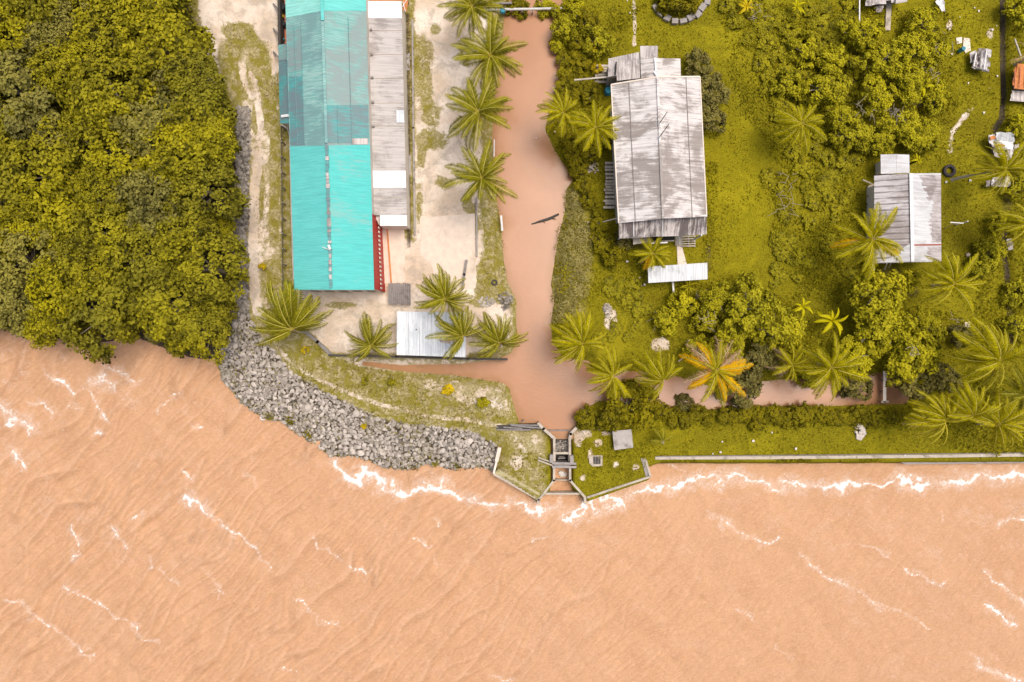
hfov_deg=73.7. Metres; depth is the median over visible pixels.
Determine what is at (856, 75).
bush
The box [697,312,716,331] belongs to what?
dead twigs
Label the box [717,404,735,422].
bush
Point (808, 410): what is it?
bush
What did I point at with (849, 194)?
bush
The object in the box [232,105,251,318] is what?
dark rubble
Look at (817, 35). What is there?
bush
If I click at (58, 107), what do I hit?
mangrove tree
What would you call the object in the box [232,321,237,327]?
boulder
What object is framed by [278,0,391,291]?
long hall
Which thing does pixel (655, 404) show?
bush
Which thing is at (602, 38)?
bush
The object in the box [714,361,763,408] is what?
bush
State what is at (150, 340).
mangrove tree
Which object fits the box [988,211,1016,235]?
bush
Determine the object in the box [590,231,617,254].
bush
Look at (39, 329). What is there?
mangrove tree
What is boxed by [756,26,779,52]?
bush
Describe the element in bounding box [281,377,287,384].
boulder
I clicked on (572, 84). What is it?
bush
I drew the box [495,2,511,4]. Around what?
jetty beam
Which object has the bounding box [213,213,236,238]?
mangrove tree
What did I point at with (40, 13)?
mangrove tree
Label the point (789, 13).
bush
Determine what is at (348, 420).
rubble
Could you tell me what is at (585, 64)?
bush
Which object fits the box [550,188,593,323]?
reeds
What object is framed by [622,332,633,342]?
bush
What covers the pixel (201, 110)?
mangrove tree
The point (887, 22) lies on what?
shed walkway
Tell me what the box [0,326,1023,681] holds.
sea
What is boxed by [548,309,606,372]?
coconut palm
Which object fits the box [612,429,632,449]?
stone slab
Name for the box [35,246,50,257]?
mangrove tree
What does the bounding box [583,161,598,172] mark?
stone heap
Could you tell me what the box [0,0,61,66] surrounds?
mangrove tree
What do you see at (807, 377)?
bush
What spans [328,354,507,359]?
yard wall
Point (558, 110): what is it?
coconut palm
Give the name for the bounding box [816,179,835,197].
bush
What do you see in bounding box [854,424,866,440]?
stone heap
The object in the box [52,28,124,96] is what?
mangrove tree
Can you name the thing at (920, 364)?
broadleaf tree
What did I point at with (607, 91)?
drum
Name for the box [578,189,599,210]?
bush
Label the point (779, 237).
bush
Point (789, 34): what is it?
bush
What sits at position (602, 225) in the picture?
bush
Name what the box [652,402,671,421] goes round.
bush
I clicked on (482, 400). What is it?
shrub sprig
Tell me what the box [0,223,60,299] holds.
mangrove tree
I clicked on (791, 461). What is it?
wall weeds
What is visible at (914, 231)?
cottage
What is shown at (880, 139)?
broadleaf tree
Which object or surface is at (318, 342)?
rotting bund
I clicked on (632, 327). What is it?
bush
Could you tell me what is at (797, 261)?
bush
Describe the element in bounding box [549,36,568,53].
bush
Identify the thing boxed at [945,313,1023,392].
coconut palm
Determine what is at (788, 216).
bush
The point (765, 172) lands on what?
bush
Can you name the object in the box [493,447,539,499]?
revetment
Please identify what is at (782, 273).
bush
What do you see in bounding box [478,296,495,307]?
gravel patch
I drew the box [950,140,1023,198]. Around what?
coconut palm
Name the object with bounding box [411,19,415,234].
drain wall
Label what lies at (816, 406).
bush
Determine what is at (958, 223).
clothes post
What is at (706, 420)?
bush
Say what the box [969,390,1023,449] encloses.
coconut palm
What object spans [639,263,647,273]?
bush
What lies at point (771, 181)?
bush
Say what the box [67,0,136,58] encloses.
mangrove tree
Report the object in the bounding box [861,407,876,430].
bush
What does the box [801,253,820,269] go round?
bush
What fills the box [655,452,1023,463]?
sea wall
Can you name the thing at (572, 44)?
bush
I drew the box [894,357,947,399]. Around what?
bush
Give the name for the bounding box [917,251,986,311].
coconut palm
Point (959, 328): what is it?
bush
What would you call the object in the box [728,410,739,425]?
bush
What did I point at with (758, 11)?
dead twigs
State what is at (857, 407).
bush
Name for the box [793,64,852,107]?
broadleaf tree
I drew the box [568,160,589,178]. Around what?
bush
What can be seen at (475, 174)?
coconut palm
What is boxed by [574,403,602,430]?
bush
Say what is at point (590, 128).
coconut palm
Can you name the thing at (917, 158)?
banana plant
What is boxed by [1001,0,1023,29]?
bush
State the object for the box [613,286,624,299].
bush
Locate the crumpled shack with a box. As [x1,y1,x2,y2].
[970,48,991,71]
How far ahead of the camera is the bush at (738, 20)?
79.49 m
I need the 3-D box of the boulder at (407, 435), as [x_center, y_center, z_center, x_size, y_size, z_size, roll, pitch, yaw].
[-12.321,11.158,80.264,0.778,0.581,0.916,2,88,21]
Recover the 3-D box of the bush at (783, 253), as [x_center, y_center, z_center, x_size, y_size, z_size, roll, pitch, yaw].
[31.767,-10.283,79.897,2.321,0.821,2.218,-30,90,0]
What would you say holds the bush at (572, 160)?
on the ground at (246, 62)
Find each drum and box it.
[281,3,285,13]
[604,86,610,95]
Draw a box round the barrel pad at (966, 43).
[955,37,970,52]
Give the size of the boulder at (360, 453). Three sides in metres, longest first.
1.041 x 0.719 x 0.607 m
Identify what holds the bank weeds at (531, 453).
on the ground at (246, 62)
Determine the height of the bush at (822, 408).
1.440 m
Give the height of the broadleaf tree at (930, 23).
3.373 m
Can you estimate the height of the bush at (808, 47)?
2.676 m
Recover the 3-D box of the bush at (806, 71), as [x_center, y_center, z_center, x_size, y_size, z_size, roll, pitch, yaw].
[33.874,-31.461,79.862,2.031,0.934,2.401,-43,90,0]
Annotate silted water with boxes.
[555,439,567,451]
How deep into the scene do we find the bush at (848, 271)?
79.79 m
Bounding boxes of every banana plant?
[739,0,752,13]
[792,0,805,12]
[792,298,812,317]
[815,308,848,334]
[909,153,922,164]
[920,78,933,96]
[1010,114,1023,123]
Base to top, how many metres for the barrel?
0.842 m
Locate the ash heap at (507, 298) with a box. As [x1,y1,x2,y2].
[498,291,513,310]
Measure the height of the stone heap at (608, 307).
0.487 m
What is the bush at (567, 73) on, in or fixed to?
on the ground at (246, 62)
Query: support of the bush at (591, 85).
on the ground at (246, 62)
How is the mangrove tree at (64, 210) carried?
on the ground at (246, 62)
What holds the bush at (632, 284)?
on the ground at (246, 62)
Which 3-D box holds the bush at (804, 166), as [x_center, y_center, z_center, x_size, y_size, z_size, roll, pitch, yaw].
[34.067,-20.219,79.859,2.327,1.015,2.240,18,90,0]
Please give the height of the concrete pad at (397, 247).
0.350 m
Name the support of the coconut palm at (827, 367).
on the ground at (246, 62)
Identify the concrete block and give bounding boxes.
[1005,239,1013,250]
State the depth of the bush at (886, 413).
79.33 m
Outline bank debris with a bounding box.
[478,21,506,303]
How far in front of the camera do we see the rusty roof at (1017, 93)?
78.76 m
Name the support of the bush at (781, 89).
on the ground at (246, 62)
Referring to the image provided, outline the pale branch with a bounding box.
[1014,38,1021,55]
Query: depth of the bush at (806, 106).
79.53 m
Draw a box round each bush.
[504,0,530,20]
[533,0,556,20]
[547,4,563,19]
[549,12,577,39]
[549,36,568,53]
[555,48,571,67]
[555,79,571,95]
[556,65,573,85]
[559,132,581,154]
[562,0,585,19]
[563,90,579,104]
[563,142,583,169]
[566,31,584,50]
[566,73,586,95]
[567,50,591,75]
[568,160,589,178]
[573,175,591,194]
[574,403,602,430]
[575,79,601,105]
[577,8,598,31]
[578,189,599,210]
[579,24,615,59]
[580,142,601,164]
[589,210,610,232]
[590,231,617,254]
[592,332,606,345]
[593,135,611,151]
[595,403,624,433]
[599,245,627,269]
[602,274,613,285]
[602,284,615,297]
[604,266,617,271]
[605,378,654,430]
[606,331,616,342]
[609,319,623,335]
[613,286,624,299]
[614,278,628,290]
[615,230,636,250]
[616,289,632,308]
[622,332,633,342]
[625,275,641,288]
[627,324,638,332]
[630,301,648,316]
[630,318,643,330]
[631,287,643,301]
[631,306,640,317]
[634,384,661,411]
[636,256,645,267]
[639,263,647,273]
[639,303,652,315]
[652,305,678,336]
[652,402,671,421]
[654,0,699,16]
[662,406,680,420]
[667,290,699,321]
[667,417,678,429]
[674,393,694,411]
[677,410,692,429]
[682,333,710,361]
[685,46,713,75]
[685,410,699,424]
[688,300,719,333]
[688,403,708,421]
[699,71,730,106]
[701,416,712,426]
[702,102,726,133]
[708,409,717,418]
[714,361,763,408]
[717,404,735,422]
[717,412,730,425]
[719,0,739,13]
[725,5,745,31]
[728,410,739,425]
[736,412,746,422]
[737,408,754,423]
[739,30,756,45]
[744,0,766,18]
[746,404,761,422]
[748,413,767,431]
[751,12,774,35]
[752,49,775,72]
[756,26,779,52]
[756,407,769,421]
[758,81,772,99]
[760,0,778,16]
[760,68,775,81]
[760,167,773,183]
[760,172,776,188]
[764,7,790,28]
[764,407,783,425]
[765,402,783,421]
[769,67,803,100]
[769,235,784,248]
[769,262,783,276]
[769,279,779,289]
[770,92,790,110]
[770,107,785,121]
[770,229,786,245]
[772,43,787,59]
[772,245,792,261]
[772,269,788,283]
[773,181,787,195]
[775,55,797,78]
[777,206,792,225]
[778,21,801,44]
[781,403,796,420]
[782,233,799,250]
[782,416,793,428]
[783,141,804,162]
[784,5,799,21]
[785,29,816,69]
[786,257,795,265]
[790,247,808,266]
[790,271,804,283]
[790,406,808,429]
[794,159,814,177]
[794,371,815,389]
[796,63,812,78]
[797,400,814,423]
[798,94,821,112]
[800,179,811,193]
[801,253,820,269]
[802,187,819,199]
[802,213,818,230]
[803,0,818,16]
[804,28,821,41]
[805,8,830,32]
[805,195,822,210]
[807,140,820,156]
[809,124,830,144]
[812,404,824,422]
[812,404,829,422]
[813,40,826,58]
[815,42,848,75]
[815,110,829,126]
[815,147,836,166]
[816,0,833,17]
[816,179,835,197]
[817,175,833,191]
[818,168,837,184]
[820,17,840,43]
[820,232,839,254]
[823,190,838,202]
[824,408,838,425]
[829,175,843,187]
[829,410,846,426]
[830,204,844,217]
[830,214,839,223]
[832,153,856,177]
[834,407,848,422]
[835,13,856,29]
[835,37,851,52]
[835,142,848,160]
[837,365,873,402]
[839,0,860,15]
[839,193,849,205]
[841,265,857,280]
[843,85,862,102]
[844,48,858,67]
[844,186,853,197]
[845,407,862,427]
[845,416,851,424]
[846,66,864,94]
[847,151,865,164]
[848,111,865,128]
[852,404,866,423]
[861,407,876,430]
[864,407,885,427]
[884,411,893,421]
[887,406,905,423]
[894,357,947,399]
[921,90,947,116]
[927,74,953,100]
[928,36,953,61]
[936,362,963,393]
[947,324,979,348]
[968,255,997,279]
[971,235,1007,267]
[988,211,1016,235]
[997,313,1023,340]
[1000,277,1023,308]
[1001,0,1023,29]
[1004,113,1023,139]
[1005,172,1023,201]
[1010,147,1023,172]
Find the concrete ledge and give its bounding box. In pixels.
[334,293,387,304]
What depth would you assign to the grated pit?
79.88 m
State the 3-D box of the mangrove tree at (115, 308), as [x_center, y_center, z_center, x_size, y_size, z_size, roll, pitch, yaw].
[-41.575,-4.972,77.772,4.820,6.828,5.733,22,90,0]
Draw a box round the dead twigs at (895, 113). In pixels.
[885,106,903,122]
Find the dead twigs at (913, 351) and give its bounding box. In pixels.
[907,345,919,356]
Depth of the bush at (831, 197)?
79.68 m
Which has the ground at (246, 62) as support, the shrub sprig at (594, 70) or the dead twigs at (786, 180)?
the shrub sprig at (594, 70)
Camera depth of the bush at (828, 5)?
79.62 m
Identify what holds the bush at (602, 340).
on the ground at (246, 62)
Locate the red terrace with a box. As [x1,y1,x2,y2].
[284,0,286,43]
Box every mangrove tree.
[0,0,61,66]
[0,0,83,42]
[0,14,13,43]
[0,40,62,140]
[0,96,33,171]
[0,115,82,216]
[0,139,35,229]
[0,175,102,251]
[0,203,15,269]
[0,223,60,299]
[0,266,47,337]
[0,287,16,330]
[2,193,56,253]
[15,101,72,156]
[16,36,91,104]
[16,294,62,349]
[19,9,71,62]
[24,247,101,326]
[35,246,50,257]
[47,217,110,271]
[49,100,78,114]
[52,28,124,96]
[53,0,104,41]
[53,194,150,264]
[54,110,101,151]
[54,263,160,364]
[56,54,158,151]
[61,116,155,199]
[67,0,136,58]
[70,160,132,220]
[73,0,111,7]
[75,323,101,348]
[76,244,132,296]
[93,162,191,238]
[99,220,192,301]
[100,0,195,46]
[107,68,190,161]
[112,0,216,99]
[112,298,139,315]
[113,326,145,344]
[120,265,220,352]
[126,113,226,200]
[144,330,168,344]
[150,181,221,262]
[151,57,237,142]
[155,223,250,310]
[161,46,227,101]
[163,324,189,358]
[167,154,251,222]
[169,298,234,365]
[181,13,196,33]
[182,107,241,163]
[212,89,229,106]
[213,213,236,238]
[215,299,239,319]
[219,277,232,292]
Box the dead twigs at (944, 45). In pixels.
[932,30,953,55]
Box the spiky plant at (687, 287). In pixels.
[680,280,697,295]
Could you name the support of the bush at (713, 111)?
on the ground at (246, 62)
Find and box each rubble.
[218,312,497,470]
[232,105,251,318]
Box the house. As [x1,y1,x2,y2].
[605,46,706,245]
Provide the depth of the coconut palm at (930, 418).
73.01 m
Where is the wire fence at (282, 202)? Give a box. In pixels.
[280,125,286,287]
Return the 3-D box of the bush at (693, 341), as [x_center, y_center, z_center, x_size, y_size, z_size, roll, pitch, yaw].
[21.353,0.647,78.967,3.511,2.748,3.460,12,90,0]
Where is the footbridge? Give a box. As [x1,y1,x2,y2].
[881,371,888,402]
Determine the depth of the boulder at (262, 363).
79.64 m
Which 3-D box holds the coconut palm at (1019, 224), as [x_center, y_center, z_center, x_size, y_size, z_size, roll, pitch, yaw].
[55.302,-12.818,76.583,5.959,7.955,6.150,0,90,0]
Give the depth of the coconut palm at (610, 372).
73.61 m
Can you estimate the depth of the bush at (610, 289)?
79.63 m
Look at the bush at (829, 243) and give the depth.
79.67 m
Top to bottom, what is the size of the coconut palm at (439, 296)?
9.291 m
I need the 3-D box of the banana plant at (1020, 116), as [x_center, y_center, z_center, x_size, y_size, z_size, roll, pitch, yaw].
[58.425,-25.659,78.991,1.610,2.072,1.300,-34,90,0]
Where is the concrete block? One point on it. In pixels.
(1010, 248)
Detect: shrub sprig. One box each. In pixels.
[258,262,265,269]
[300,346,309,353]
[361,376,368,384]
[387,377,395,385]
[441,384,454,395]
[477,397,491,408]
[591,63,603,73]
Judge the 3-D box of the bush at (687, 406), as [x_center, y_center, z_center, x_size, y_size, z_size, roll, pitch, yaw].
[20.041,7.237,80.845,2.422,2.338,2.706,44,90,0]
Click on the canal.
(547, 392)
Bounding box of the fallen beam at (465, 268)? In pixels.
[461,260,467,288]
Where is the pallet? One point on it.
(688, 243)
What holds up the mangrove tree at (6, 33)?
on the ground at (246, 62)
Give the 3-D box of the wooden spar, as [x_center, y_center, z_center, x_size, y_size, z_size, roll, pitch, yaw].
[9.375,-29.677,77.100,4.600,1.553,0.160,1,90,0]
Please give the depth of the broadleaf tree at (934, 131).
77.84 m
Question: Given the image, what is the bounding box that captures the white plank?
[500,215,502,230]
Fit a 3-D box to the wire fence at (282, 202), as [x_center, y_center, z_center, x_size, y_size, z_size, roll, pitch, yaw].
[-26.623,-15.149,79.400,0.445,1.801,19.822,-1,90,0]
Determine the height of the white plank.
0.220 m
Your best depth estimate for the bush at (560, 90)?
79.23 m
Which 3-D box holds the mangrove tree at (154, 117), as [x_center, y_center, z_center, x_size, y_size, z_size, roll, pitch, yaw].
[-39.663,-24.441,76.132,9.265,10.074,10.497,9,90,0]
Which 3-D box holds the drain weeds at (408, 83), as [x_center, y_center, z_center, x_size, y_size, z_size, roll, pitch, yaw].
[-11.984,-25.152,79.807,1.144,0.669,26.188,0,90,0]
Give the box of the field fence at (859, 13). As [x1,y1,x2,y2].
[856,0,859,41]
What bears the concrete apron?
on the ground at (246, 62)
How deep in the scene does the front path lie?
79.93 m
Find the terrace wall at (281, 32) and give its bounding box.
[273,0,284,56]
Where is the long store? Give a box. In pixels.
[368,1,409,229]
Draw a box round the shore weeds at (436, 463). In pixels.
[232,381,465,470]
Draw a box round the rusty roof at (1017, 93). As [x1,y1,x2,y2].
[1010,63,1023,101]
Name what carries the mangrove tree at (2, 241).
on the ground at (246, 62)
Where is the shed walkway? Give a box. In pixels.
[884,4,891,30]
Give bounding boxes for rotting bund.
[303,331,332,356]
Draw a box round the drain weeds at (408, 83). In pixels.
[406,14,413,233]
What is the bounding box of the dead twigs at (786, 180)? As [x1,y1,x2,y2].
[776,171,796,191]
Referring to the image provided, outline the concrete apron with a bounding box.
[420,213,475,288]
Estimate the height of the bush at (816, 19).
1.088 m
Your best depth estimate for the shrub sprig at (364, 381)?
79.39 m
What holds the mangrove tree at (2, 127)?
on the ground at (246, 62)
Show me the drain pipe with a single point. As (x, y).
(291, 207)
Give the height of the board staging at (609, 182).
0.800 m
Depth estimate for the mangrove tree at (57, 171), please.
73.13 m
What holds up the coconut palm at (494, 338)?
on the ground at (246, 62)
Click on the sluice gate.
(561, 459)
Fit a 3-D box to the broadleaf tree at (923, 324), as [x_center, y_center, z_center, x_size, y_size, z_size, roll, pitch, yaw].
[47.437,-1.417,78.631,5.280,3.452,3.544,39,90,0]
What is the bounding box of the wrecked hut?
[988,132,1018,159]
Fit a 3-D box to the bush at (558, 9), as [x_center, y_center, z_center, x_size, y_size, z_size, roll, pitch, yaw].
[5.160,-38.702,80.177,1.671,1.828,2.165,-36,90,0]
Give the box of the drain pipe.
[282,125,294,297]
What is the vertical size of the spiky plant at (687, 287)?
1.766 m
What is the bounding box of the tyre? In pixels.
[942,164,955,176]
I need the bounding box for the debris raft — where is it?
[555,440,567,451]
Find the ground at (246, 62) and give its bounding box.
[0,0,1023,500]
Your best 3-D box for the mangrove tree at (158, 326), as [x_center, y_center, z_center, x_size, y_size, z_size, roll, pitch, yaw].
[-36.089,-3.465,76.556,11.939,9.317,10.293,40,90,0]
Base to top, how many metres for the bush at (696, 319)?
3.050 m
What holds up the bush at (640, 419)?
on the ground at (246, 62)
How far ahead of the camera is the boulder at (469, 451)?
80.56 m
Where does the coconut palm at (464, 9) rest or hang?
on the ground at (246, 62)
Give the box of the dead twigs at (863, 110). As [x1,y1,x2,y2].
[853,95,877,121]
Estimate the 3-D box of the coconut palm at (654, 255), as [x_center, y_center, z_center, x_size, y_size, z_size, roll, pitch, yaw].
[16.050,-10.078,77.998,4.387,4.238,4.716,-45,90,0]
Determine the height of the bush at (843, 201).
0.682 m
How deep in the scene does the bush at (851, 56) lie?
79.59 m
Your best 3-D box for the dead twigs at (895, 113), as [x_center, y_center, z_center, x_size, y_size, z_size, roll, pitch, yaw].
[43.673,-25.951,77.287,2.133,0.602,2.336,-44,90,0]
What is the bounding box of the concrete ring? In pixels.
[652,0,710,24]
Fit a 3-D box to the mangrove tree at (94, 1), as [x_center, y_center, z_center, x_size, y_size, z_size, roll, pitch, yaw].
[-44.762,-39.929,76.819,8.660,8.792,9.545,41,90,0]
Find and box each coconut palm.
[249,279,333,346]
[344,312,398,361]
[414,263,473,321]
[425,304,484,359]
[437,0,505,41]
[442,140,517,204]
[444,76,513,151]
[451,11,528,94]
[467,311,528,357]
[535,87,577,137]
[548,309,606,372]
[568,100,620,157]
[583,347,632,399]
[628,236,671,270]
[632,346,683,401]
[648,425,673,444]
[678,336,753,407]
[764,343,809,381]
[771,101,826,155]
[793,332,870,400]
[830,201,903,279]
[903,389,962,445]
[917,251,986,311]
[939,378,1002,422]
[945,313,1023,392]
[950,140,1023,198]
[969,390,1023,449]
[987,202,1023,250]
[989,363,1023,420]
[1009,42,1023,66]
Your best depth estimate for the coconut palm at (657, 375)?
73.15 m
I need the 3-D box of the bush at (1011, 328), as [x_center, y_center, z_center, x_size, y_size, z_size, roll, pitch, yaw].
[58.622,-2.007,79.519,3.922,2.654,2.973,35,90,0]
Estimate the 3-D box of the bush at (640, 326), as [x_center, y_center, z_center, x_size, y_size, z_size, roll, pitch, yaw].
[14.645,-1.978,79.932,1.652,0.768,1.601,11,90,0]
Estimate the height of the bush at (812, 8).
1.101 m
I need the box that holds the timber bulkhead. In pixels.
[497,419,540,430]
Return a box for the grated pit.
[589,455,601,465]
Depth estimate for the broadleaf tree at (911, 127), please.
77.42 m
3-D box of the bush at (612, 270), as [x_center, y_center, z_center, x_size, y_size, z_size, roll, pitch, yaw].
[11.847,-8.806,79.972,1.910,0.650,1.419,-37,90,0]
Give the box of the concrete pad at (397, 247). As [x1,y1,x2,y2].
[382,228,404,283]
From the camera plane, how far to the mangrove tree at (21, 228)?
73.59 m
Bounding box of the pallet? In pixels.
[682,236,695,246]
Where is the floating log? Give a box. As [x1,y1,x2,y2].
[532,213,558,223]
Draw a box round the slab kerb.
[476,197,477,256]
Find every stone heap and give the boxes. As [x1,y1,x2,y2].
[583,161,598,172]
[603,303,611,318]
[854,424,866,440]
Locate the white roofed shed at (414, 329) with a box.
[397,311,465,356]
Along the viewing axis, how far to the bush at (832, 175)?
79.57 m
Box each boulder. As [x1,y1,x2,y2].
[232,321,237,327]
[259,360,265,367]
[271,362,278,367]
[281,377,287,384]
[304,404,311,411]
[349,448,355,454]
[353,410,358,416]
[357,450,364,455]
[378,448,385,455]
[403,423,410,429]
[404,432,409,439]
[418,423,424,428]
[454,437,459,443]
[465,438,472,444]
[466,448,472,454]
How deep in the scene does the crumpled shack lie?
79.05 m
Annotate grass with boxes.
[225,26,545,488]
[277,343,505,424]
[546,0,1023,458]
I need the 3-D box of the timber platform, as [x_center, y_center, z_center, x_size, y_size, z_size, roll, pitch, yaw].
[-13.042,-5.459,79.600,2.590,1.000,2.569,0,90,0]
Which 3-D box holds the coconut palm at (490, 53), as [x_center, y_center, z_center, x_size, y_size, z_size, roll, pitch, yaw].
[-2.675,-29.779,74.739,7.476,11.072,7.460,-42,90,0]
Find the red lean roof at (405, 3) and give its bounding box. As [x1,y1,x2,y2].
[370,0,408,11]
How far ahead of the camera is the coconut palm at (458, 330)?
72.81 m
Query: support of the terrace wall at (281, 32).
on the ground at (246, 62)
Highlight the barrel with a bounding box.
[957,46,965,52]
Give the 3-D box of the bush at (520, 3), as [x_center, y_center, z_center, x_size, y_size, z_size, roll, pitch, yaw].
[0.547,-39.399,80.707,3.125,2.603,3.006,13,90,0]
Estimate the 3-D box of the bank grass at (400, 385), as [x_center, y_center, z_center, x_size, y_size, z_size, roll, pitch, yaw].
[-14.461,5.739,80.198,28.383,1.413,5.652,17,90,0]
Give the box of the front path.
[677,246,686,264]
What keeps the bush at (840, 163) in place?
on the ground at (246, 62)
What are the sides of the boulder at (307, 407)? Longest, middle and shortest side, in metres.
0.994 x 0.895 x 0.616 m
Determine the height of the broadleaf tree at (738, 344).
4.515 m
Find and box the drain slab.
[407,53,410,174]
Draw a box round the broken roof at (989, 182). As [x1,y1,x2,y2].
[986,177,1015,193]
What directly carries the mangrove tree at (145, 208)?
on the ground at (246, 62)
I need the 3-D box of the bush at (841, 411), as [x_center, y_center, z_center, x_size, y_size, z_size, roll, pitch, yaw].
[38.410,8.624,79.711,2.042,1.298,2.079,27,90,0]
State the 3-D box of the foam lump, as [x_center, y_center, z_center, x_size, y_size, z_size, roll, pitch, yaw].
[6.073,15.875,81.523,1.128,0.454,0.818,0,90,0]
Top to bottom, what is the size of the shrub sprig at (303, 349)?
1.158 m
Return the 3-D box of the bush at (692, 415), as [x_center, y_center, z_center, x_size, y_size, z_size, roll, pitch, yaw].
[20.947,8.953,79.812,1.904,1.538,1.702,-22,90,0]
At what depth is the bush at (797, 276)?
79.73 m
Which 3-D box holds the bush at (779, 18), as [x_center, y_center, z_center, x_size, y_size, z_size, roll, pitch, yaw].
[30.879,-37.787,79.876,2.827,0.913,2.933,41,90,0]
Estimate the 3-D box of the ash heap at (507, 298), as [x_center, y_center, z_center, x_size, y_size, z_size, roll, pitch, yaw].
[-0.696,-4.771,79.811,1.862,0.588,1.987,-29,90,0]
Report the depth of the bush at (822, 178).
79.64 m
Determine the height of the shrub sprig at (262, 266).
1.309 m
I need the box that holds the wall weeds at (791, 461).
[662,458,883,463]
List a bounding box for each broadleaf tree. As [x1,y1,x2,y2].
[697,280,735,319]
[709,314,753,365]
[716,270,780,343]
[738,339,779,375]
[748,304,806,355]
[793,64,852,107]
[823,100,860,134]
[828,116,875,154]
[834,18,885,52]
[837,334,882,376]
[843,269,921,331]
[849,37,905,81]
[850,305,909,355]
[860,72,899,117]
[866,122,896,156]
[875,106,926,154]
[879,327,911,353]
[884,310,942,387]
[887,60,930,109]
[896,25,937,77]
[902,4,942,46]
[909,117,941,152]
[915,305,947,346]
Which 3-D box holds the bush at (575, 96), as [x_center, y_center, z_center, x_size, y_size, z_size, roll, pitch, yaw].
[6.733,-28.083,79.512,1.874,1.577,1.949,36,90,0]
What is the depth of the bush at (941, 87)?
78.39 m
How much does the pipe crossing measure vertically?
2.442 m
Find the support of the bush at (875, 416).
on the ground at (246, 62)
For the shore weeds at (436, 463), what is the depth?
80.82 m
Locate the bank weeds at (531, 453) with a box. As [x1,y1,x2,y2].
[284,359,648,492]
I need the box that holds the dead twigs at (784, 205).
[768,191,799,215]
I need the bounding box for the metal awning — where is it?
[645,263,707,282]
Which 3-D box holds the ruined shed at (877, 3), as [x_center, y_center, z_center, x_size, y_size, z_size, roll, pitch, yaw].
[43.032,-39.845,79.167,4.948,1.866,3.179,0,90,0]
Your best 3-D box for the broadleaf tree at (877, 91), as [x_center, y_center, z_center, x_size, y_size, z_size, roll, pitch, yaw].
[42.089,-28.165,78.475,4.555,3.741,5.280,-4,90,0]
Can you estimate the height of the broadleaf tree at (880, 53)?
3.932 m
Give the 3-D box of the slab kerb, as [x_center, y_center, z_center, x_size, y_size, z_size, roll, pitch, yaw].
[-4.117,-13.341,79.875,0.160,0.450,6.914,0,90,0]
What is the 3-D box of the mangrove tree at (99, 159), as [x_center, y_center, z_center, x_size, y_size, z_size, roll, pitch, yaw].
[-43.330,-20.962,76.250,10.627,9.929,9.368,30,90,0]
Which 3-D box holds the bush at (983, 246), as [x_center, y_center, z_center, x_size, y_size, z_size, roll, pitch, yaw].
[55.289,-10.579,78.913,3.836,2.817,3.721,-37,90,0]
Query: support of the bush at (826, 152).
on the ground at (246, 62)
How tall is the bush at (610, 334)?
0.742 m
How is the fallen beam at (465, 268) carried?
on the concrete apron
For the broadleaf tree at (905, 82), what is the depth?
77.23 m
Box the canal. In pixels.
[362,0,908,438]
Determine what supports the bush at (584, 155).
on the ground at (246, 62)
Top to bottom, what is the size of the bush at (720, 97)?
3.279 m
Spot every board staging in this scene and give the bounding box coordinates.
[595,64,607,82]
[603,162,615,208]
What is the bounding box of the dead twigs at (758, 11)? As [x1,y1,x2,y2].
[750,4,764,19]
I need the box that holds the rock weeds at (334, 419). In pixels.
[230,328,493,468]
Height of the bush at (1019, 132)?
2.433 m
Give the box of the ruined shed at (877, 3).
[865,0,906,11]
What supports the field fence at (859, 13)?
on the ground at (246, 62)
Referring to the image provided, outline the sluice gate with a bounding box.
[537,421,586,504]
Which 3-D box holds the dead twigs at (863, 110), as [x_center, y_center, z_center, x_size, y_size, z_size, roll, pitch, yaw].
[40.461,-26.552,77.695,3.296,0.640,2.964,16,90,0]
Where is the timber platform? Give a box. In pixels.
[388,283,410,304]
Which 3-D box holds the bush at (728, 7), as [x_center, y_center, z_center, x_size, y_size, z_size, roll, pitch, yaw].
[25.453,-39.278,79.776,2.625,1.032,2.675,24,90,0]
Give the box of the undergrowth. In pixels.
[550,0,1023,456]
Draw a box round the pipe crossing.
[487,6,564,14]
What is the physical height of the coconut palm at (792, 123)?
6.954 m
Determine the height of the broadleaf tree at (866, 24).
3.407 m
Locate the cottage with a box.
[866,154,940,269]
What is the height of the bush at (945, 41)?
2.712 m
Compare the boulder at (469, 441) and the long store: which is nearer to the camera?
the long store
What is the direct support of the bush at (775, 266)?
on the ground at (246, 62)
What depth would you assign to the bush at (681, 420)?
79.56 m
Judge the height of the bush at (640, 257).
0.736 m
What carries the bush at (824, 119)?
on the ground at (246, 62)
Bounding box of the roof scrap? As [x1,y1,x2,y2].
[935,0,945,11]
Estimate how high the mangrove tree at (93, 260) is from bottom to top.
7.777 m
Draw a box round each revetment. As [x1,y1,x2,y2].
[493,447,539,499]
[587,458,650,498]
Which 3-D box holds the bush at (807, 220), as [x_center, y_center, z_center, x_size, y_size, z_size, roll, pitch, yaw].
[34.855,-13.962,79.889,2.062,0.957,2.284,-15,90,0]
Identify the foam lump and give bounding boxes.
[558,470,567,476]
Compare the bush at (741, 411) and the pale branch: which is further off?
the bush at (741, 411)
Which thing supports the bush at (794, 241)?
on the ground at (246, 62)
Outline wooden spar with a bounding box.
[574,76,615,80]
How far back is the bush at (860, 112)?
79.49 m
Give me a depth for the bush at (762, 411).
79.69 m
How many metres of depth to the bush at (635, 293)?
79.66 m
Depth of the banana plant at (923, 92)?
77.61 m
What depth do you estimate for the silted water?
80.72 m
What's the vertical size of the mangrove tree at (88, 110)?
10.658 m
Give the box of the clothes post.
[945,221,967,227]

